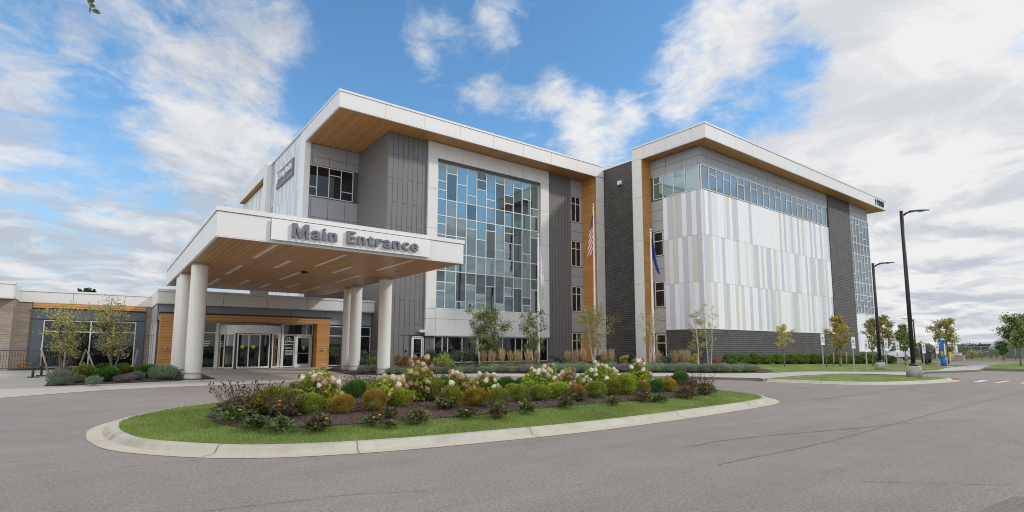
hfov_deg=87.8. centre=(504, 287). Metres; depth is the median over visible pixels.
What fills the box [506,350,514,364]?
feather grass
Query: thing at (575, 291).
window
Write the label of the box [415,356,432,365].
shrub
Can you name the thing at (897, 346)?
parking sign
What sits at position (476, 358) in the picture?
shrub
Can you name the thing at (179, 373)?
lavender clump
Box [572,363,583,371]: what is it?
lavender clump
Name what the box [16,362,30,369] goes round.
shrub
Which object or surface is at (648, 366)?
lavender clump
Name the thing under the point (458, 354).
shrub
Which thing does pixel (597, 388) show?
round bush
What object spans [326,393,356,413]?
round bush
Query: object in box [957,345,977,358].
background tree
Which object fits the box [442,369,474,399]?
hydrangea shrub
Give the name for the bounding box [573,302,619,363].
birch tree
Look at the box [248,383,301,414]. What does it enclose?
round bush
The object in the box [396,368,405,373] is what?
lavender clump
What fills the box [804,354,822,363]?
hedge bush
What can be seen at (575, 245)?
window
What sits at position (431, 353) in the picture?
shrub
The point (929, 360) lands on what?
litter bin
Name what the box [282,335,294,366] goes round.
window
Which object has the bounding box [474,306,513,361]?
birch tree
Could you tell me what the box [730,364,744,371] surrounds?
lavender clump
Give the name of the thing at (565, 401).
perennial clump
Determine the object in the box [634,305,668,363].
birch tree
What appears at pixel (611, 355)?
feather grass
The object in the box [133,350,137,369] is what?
wood stake
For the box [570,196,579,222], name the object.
window
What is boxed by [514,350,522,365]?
feather grass
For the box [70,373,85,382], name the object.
lavender clump
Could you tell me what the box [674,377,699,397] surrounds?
perennial clump
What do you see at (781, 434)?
pavement crack
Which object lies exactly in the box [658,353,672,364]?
shrub
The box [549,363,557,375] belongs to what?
hydrangea shrub
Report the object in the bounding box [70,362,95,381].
round bush
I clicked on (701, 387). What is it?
perennial clump
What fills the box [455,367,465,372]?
lavender clump
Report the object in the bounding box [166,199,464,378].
entrance canopy
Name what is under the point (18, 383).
pavement
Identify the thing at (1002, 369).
kerb
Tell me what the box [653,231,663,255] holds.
window
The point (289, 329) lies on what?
transom window
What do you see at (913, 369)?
street lamp
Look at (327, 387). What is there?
hydrangea shrub
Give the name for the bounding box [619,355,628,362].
shrub
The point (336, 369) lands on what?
planting bed
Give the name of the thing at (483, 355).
feather grass
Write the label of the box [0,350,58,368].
metal railing
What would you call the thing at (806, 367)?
lawn
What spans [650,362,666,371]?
lavender clump
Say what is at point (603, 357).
feather grass
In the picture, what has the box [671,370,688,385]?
round bush
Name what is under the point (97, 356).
window
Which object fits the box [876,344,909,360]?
white van
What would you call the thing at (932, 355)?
park bench
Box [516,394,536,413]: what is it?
perennial clump
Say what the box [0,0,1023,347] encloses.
sky
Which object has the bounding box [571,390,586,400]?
perennial clump
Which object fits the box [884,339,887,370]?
parking sign
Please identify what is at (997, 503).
pavement crack
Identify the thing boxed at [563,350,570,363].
feather grass
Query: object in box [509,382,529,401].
round bush
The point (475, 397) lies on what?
round bush
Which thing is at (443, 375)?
perennial clump
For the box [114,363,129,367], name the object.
round bush
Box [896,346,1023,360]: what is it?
chain link fence
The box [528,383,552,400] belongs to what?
round bush
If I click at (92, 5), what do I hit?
overhanging tree
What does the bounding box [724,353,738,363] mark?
hedge bush
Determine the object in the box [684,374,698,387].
perennial clump
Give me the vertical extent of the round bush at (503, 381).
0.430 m
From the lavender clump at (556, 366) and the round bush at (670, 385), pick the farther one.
the lavender clump at (556, 366)
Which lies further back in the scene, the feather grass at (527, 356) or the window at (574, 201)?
the window at (574, 201)
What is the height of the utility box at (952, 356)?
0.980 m
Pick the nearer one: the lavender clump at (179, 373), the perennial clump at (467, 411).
the perennial clump at (467, 411)
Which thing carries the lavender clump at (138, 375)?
on the planting bed at (177, 378)
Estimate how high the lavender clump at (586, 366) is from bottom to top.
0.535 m
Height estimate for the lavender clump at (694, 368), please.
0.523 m
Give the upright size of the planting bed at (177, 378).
0.085 m
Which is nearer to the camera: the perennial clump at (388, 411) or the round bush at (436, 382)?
the perennial clump at (388, 411)
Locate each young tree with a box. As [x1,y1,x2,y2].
[775,323,796,366]
[819,330,829,366]
[822,314,852,365]
[860,317,881,365]
[863,314,895,361]
[892,324,916,364]
[925,318,960,363]
[992,312,1023,365]
[994,340,1010,359]
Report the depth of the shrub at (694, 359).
35.47 m
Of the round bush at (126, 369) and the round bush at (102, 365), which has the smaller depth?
the round bush at (126, 369)
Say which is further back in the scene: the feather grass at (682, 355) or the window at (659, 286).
the window at (659, 286)
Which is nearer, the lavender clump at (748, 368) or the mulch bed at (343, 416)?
the mulch bed at (343, 416)
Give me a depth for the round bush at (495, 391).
10.60 m
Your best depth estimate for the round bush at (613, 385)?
13.14 m
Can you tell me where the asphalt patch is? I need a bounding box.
[980,497,1023,511]
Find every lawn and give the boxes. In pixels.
[119,391,761,443]
[748,361,968,372]
[770,375,944,381]
[982,363,1023,369]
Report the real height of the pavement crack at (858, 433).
0.001 m
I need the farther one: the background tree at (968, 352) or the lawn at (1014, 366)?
the background tree at (968, 352)
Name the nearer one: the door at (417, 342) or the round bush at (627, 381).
the round bush at (627, 381)
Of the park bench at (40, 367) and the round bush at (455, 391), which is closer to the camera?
the round bush at (455, 391)
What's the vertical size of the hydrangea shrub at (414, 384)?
1.012 m
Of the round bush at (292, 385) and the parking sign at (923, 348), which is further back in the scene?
the parking sign at (923, 348)
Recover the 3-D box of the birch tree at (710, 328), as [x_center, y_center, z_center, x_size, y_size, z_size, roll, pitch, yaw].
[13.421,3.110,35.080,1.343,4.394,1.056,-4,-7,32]
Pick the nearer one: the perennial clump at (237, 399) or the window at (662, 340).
the perennial clump at (237, 399)
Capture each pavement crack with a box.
[208,491,411,510]
[689,425,882,446]
[718,392,1019,464]
[981,496,1021,510]
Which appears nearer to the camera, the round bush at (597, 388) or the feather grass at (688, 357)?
the round bush at (597, 388)
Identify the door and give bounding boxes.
[217,325,304,368]
[294,335,311,366]
[411,336,423,365]
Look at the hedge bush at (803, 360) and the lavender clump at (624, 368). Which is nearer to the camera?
the lavender clump at (624, 368)
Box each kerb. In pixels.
[86,390,779,457]
[764,374,959,384]
[984,364,1023,371]
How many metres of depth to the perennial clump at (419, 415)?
9.05 m
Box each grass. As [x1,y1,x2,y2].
[478,351,488,366]
[487,349,495,364]
[497,348,505,364]
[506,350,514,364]
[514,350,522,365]
[523,349,532,364]
[533,350,539,364]
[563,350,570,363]
[570,348,579,363]
[579,349,587,362]
[599,348,607,363]
[607,348,616,363]
[653,350,663,363]
[669,349,679,363]
[678,350,687,364]
[683,349,692,363]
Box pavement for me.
[0,365,987,397]
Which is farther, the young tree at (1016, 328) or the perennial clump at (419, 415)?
the young tree at (1016, 328)
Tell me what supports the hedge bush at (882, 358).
on the lawn at (806, 367)
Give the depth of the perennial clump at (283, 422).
8.25 m
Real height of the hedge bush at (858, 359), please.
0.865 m
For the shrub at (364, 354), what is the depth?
32.60 m
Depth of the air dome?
137.03 m
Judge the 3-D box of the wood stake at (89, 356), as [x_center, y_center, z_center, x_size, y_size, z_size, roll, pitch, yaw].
[-17.588,3.327,22.724,0.544,1.218,0.066,2,-7,-16]
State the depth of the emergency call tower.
39.03 m
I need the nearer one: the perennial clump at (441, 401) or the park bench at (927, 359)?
the perennial clump at (441, 401)
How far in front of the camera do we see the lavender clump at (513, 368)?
29.92 m
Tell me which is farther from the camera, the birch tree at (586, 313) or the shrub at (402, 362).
the birch tree at (586, 313)
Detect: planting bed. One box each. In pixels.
[7,367,214,385]
[327,361,773,374]
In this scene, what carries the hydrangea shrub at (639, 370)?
on the mulch bed at (343, 416)
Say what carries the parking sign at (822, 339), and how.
on the lawn at (806, 367)
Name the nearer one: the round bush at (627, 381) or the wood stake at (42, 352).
the round bush at (627, 381)
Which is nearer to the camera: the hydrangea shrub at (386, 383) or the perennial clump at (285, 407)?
the perennial clump at (285, 407)
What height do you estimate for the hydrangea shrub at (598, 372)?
0.838 m
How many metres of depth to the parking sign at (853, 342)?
30.57 m
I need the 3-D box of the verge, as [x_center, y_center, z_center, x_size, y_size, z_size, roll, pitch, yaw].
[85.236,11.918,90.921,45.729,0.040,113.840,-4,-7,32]
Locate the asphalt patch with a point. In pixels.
(1014, 504)
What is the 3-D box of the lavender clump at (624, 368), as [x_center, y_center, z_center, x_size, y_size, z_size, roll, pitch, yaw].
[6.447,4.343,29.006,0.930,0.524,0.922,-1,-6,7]
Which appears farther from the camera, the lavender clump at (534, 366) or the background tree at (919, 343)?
the background tree at (919, 343)
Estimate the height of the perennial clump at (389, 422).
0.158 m
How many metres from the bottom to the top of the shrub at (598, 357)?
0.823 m
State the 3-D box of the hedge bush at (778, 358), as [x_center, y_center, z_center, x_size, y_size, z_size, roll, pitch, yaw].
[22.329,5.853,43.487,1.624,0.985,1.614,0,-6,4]
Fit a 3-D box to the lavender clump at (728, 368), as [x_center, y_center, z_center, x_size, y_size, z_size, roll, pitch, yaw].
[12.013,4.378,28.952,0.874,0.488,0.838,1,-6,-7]
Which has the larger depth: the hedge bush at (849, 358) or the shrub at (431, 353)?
the hedge bush at (849, 358)
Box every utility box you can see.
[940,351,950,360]
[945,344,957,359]
[951,353,961,360]
[954,355,965,360]
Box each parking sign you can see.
[820,334,824,370]
[851,337,855,370]
[864,340,868,370]
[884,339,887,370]
[895,341,899,370]
[922,343,925,369]
[935,344,938,367]
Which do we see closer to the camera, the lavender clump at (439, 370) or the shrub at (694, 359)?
the lavender clump at (439, 370)
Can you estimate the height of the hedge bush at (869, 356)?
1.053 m
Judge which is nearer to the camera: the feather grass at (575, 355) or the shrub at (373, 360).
the shrub at (373, 360)
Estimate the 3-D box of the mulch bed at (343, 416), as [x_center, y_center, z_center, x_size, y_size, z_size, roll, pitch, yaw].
[0.081,2.811,13.847,13.948,0.185,5.513,5,-8,-36]
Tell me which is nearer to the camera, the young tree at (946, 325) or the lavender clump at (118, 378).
the lavender clump at (118, 378)
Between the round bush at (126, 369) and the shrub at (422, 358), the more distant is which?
the shrub at (422, 358)
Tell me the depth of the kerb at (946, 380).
22.42 m
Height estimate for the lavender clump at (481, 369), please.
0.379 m
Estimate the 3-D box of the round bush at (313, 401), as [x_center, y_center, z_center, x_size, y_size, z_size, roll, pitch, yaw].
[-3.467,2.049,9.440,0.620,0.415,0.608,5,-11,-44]
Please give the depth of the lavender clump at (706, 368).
28.55 m
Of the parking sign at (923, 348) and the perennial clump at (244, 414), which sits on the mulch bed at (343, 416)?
the perennial clump at (244, 414)
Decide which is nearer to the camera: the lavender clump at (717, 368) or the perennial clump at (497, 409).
the perennial clump at (497, 409)
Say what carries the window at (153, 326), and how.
in the entrance wing
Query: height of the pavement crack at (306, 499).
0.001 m
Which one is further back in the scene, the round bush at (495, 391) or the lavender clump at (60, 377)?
the lavender clump at (60, 377)
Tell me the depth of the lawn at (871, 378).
23.75 m
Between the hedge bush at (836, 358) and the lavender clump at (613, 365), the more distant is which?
the hedge bush at (836, 358)
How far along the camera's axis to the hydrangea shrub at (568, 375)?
12.58 m
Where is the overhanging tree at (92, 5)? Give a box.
[87,0,100,13]
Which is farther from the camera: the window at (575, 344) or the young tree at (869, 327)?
the window at (575, 344)
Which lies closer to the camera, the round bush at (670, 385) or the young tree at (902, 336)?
the round bush at (670, 385)
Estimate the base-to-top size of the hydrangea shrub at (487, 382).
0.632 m
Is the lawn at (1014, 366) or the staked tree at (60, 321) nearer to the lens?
the staked tree at (60, 321)
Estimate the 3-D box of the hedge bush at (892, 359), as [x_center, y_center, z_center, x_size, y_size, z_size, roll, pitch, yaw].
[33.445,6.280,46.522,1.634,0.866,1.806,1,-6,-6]
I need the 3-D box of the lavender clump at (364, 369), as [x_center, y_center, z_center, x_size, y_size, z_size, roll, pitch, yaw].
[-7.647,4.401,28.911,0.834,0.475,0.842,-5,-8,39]
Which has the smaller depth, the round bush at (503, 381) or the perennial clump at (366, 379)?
the round bush at (503, 381)
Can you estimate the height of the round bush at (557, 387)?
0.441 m
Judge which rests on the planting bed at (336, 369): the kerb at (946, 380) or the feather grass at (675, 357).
the feather grass at (675, 357)
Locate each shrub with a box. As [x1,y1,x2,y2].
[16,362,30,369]
[294,363,343,406]
[327,346,341,368]
[358,349,376,365]
[363,373,406,404]
[365,357,376,364]
[393,354,414,367]
[399,354,437,400]
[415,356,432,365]
[425,348,436,365]
[431,353,455,366]
[436,350,454,365]
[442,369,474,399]
[447,348,476,363]
[472,350,487,363]
[473,371,500,398]
[504,383,515,394]
[517,364,555,389]
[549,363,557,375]
[550,354,563,362]
[555,367,576,386]
[577,360,618,390]
[595,355,608,363]
[614,350,635,360]
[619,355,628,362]
[629,357,652,382]
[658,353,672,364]
[690,353,697,363]
[712,359,720,363]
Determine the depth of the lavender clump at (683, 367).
28.62 m
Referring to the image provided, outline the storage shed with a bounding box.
[1005,345,1023,358]
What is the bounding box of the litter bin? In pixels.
[920,350,931,362]
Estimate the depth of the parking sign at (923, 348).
33.06 m
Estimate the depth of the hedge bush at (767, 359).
42.86 m
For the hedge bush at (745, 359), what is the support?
on the lawn at (806, 367)
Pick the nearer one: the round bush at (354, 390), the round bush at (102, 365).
the round bush at (354, 390)
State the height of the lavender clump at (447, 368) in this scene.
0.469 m
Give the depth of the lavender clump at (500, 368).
29.93 m
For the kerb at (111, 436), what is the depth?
8.09 m
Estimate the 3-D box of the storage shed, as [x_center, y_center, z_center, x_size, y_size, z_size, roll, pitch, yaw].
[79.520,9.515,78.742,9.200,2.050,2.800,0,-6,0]
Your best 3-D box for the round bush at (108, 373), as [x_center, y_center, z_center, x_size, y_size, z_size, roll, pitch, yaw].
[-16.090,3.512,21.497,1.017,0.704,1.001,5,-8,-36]
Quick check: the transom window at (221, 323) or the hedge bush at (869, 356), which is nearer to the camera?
the transom window at (221, 323)
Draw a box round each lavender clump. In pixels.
[43,368,78,384]
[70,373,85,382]
[85,375,104,384]
[112,375,126,381]
[120,373,134,380]
[130,370,145,379]
[148,362,177,378]
[168,366,182,378]
[357,365,370,372]
[368,364,376,371]
[385,367,397,373]
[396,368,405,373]
[432,366,443,372]
[441,366,453,372]
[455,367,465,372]
[464,366,474,372]
[476,367,485,372]
[485,366,496,371]
[495,365,508,371]
[505,365,516,372]
[517,364,530,372]
[527,364,540,371]
[546,363,562,371]
[559,363,573,370]
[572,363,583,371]
[581,363,594,371]
[608,362,619,369]
[616,363,629,371]
[645,363,654,371]
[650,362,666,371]
[663,362,678,371]
[676,363,690,371]
[687,364,701,371]
[698,363,715,371]
[707,362,725,371]
[718,364,733,371]
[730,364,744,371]
[739,364,752,371]
[750,364,760,371]
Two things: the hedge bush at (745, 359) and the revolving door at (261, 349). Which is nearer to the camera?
the revolving door at (261, 349)
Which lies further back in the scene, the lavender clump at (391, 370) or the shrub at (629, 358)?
the shrub at (629, 358)
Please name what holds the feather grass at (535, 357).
on the planting bed at (336, 369)
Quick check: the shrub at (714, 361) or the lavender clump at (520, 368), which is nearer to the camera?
the lavender clump at (520, 368)
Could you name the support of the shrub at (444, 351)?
on the planting bed at (336, 369)
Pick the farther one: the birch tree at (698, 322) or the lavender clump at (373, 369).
the birch tree at (698, 322)
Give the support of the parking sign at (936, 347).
on the lawn at (806, 367)
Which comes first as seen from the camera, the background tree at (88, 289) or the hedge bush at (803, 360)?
the hedge bush at (803, 360)
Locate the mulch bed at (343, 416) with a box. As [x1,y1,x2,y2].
[207,386,719,427]
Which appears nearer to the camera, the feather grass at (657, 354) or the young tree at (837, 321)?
the feather grass at (657, 354)
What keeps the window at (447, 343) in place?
in the hospital building
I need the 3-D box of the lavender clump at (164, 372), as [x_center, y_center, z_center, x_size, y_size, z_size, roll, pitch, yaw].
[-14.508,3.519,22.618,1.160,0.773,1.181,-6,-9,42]
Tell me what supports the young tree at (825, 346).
on the lawn at (806, 367)
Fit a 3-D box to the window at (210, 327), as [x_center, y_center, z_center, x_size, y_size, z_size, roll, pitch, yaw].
[-19.188,3.570,33.042,2.210,2.930,0.060,5,-8,-36]
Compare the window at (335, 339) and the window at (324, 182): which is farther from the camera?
the window at (324, 182)
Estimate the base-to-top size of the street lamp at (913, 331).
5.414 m
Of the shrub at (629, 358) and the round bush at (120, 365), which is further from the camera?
the shrub at (629, 358)
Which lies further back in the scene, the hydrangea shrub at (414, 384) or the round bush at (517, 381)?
the round bush at (517, 381)
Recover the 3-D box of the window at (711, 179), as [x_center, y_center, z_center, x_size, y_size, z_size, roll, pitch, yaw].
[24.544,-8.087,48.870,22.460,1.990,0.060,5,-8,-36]
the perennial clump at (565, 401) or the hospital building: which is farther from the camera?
the hospital building
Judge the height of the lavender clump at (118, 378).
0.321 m
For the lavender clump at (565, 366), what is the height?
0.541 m
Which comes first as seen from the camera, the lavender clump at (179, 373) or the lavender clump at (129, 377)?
the lavender clump at (129, 377)
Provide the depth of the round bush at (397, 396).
10.36 m
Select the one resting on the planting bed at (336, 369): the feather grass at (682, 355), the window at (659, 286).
the feather grass at (682, 355)
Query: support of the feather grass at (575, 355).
on the planting bed at (336, 369)
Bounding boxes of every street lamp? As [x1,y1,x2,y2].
[871,262,894,369]
[899,209,928,377]
[901,318,915,357]
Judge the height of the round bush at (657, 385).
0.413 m
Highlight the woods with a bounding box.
[965,343,991,349]
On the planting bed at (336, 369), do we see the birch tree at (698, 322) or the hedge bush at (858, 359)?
the birch tree at (698, 322)
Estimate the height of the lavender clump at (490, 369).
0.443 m
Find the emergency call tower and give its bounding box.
[936,338,953,366]
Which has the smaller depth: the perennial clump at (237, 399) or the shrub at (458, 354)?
the perennial clump at (237, 399)
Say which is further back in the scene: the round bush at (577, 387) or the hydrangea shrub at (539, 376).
the hydrangea shrub at (539, 376)
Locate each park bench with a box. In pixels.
[25,355,56,377]
[910,352,931,364]
[924,352,946,363]
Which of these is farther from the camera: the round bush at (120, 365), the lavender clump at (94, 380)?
the round bush at (120, 365)
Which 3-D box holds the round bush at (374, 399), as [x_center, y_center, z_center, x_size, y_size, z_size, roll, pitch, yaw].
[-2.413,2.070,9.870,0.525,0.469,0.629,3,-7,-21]
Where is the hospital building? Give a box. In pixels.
[239,88,886,365]
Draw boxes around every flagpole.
[537,234,543,362]
[587,204,596,358]
[649,229,659,361]
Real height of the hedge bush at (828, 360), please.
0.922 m
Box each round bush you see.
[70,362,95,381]
[91,366,120,381]
[95,362,113,368]
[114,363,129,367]
[118,366,134,376]
[134,363,156,377]
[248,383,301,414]
[286,381,301,388]
[294,392,325,413]
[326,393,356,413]
[341,378,367,397]
[361,386,388,410]
[387,388,414,406]
[423,376,445,400]
[438,386,464,408]
[463,386,487,405]
[485,385,509,405]
[496,375,513,388]
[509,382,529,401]
[514,377,522,384]
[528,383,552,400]
[547,381,570,397]
[569,384,587,400]
[586,380,608,396]
[603,378,621,394]
[615,372,637,394]
[636,380,651,391]
[649,378,663,391]
[663,379,677,391]
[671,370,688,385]
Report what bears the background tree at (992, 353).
on the verge
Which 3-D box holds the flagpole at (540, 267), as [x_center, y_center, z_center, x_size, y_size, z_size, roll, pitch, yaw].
[2.691,0.843,39.885,0.531,9.869,0.254,0,-6,-2]
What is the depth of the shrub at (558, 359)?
39.46 m
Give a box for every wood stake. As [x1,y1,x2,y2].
[40,347,49,372]
[87,351,93,364]
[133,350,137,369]
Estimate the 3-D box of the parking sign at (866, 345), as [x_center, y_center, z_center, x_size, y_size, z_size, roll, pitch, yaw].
[21.042,3.978,30.947,0.250,1.773,0.106,2,-6,-12]
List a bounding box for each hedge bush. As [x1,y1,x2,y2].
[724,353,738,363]
[733,354,752,363]
[746,353,762,364]
[759,354,774,363]
[770,353,787,363]
[783,353,802,363]
[795,353,810,363]
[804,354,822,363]
[818,354,832,363]
[828,353,844,363]
[841,355,855,363]
[849,354,868,363]
[860,353,876,363]
[873,355,888,363]
[884,355,898,363]
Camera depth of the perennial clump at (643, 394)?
12.58 m
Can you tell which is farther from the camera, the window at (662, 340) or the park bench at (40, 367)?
the window at (662, 340)
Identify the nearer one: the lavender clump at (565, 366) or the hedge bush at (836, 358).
the lavender clump at (565, 366)
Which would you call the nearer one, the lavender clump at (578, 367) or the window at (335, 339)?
the lavender clump at (578, 367)
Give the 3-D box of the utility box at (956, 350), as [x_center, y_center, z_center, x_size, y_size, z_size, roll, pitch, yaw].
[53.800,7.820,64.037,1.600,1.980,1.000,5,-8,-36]
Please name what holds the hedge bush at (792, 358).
on the lawn at (806, 367)
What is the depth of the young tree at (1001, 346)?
60.41 m
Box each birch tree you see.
[464,302,489,363]
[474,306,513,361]
[519,308,548,364]
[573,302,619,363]
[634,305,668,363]
[686,309,708,364]
[698,303,716,363]
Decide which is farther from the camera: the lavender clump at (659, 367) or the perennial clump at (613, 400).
the lavender clump at (659, 367)
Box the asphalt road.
[0,359,1023,511]
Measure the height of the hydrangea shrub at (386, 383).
0.658 m
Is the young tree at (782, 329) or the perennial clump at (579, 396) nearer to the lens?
the perennial clump at (579, 396)
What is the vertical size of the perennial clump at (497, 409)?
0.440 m
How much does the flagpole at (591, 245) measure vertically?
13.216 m
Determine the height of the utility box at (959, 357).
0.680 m
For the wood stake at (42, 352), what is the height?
1.353 m
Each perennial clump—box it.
[204,405,259,421]
[208,378,284,415]
[238,413,271,428]
[262,390,307,416]
[263,414,295,430]
[300,405,336,430]
[336,373,380,390]
[360,410,384,424]
[380,418,398,427]
[381,402,399,417]
[404,398,431,423]
[433,386,457,408]
[434,370,448,376]
[454,407,478,416]
[486,394,509,417]
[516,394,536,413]
[554,389,576,407]
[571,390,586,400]
[606,395,621,404]
[633,383,654,401]
[649,393,668,401]
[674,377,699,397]
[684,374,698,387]
[691,373,717,394]
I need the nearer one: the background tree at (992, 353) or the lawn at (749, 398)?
the lawn at (749, 398)
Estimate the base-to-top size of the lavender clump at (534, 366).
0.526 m
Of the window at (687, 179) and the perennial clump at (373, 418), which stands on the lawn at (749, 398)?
the perennial clump at (373, 418)
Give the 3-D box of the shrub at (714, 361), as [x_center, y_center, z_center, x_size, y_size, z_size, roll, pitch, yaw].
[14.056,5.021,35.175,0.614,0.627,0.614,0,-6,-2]
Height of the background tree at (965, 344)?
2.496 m
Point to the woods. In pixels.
(979, 344)
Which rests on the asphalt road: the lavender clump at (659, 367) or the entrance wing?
the entrance wing
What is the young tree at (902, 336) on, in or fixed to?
on the lawn at (806, 367)
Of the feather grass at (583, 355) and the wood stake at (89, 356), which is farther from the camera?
the feather grass at (583, 355)
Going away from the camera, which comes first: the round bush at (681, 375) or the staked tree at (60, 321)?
the round bush at (681, 375)
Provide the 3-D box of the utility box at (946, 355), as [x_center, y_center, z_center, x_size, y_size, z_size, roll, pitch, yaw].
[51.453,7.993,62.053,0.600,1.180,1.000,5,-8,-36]
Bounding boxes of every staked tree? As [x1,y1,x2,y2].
[32,300,93,370]
[83,294,136,366]
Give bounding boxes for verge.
[900,355,1023,361]
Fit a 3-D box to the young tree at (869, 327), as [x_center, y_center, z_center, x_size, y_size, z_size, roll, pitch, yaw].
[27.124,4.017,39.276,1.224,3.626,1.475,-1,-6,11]
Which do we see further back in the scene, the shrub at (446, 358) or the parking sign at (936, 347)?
the parking sign at (936, 347)
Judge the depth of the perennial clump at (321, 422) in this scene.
8.31 m
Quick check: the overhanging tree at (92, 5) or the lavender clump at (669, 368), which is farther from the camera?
the lavender clump at (669, 368)
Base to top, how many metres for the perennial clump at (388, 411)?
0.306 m
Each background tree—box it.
[82,287,91,291]
[917,341,932,353]
[949,343,975,357]
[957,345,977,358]
[965,349,975,358]
[977,348,1000,357]
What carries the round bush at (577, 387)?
on the mulch bed at (343, 416)
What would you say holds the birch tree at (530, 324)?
on the planting bed at (336, 369)
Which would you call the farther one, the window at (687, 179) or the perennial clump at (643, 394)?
the window at (687, 179)
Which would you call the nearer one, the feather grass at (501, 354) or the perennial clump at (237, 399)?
the perennial clump at (237, 399)
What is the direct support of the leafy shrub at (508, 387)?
on the mulch bed at (343, 416)
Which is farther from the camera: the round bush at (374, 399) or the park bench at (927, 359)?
the park bench at (927, 359)
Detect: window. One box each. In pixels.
[39,320,135,367]
[148,322,156,364]
[202,321,216,368]
[220,322,281,325]
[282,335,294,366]
[284,324,312,334]
[309,164,353,201]
[328,326,370,365]
[434,336,547,362]
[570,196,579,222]
[571,240,580,266]
[571,286,581,311]
[572,333,581,357]
[653,164,699,200]
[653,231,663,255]
[655,281,665,307]
[656,334,666,360]
[700,164,826,226]
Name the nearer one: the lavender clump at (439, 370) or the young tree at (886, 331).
the lavender clump at (439, 370)
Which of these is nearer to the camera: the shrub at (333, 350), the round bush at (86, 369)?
the round bush at (86, 369)
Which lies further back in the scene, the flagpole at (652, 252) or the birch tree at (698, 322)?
the flagpole at (652, 252)
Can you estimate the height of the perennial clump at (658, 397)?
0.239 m
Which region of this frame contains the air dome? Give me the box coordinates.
[987,336,1014,352]
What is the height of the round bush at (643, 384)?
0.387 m
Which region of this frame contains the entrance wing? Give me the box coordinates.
[0,281,374,370]
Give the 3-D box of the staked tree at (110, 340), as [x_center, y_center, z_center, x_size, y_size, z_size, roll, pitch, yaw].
[-16.991,2.116,22.830,1.956,3.638,2.017,5,-8,-36]
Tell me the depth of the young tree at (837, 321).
38.89 m
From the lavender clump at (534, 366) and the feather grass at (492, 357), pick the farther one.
the feather grass at (492, 357)
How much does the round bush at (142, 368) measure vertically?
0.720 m
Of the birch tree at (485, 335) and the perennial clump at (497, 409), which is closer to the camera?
the perennial clump at (497, 409)
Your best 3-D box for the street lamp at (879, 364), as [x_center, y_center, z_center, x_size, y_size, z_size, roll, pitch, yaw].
[23.756,1.747,33.178,1.610,6.760,0.518,0,-6,3]
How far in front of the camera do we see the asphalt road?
6.78 m
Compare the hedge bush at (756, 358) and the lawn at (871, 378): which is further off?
the hedge bush at (756, 358)
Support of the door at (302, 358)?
in the entrance wing
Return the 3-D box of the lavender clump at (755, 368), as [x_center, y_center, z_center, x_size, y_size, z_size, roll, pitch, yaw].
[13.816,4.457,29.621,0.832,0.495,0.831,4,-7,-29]

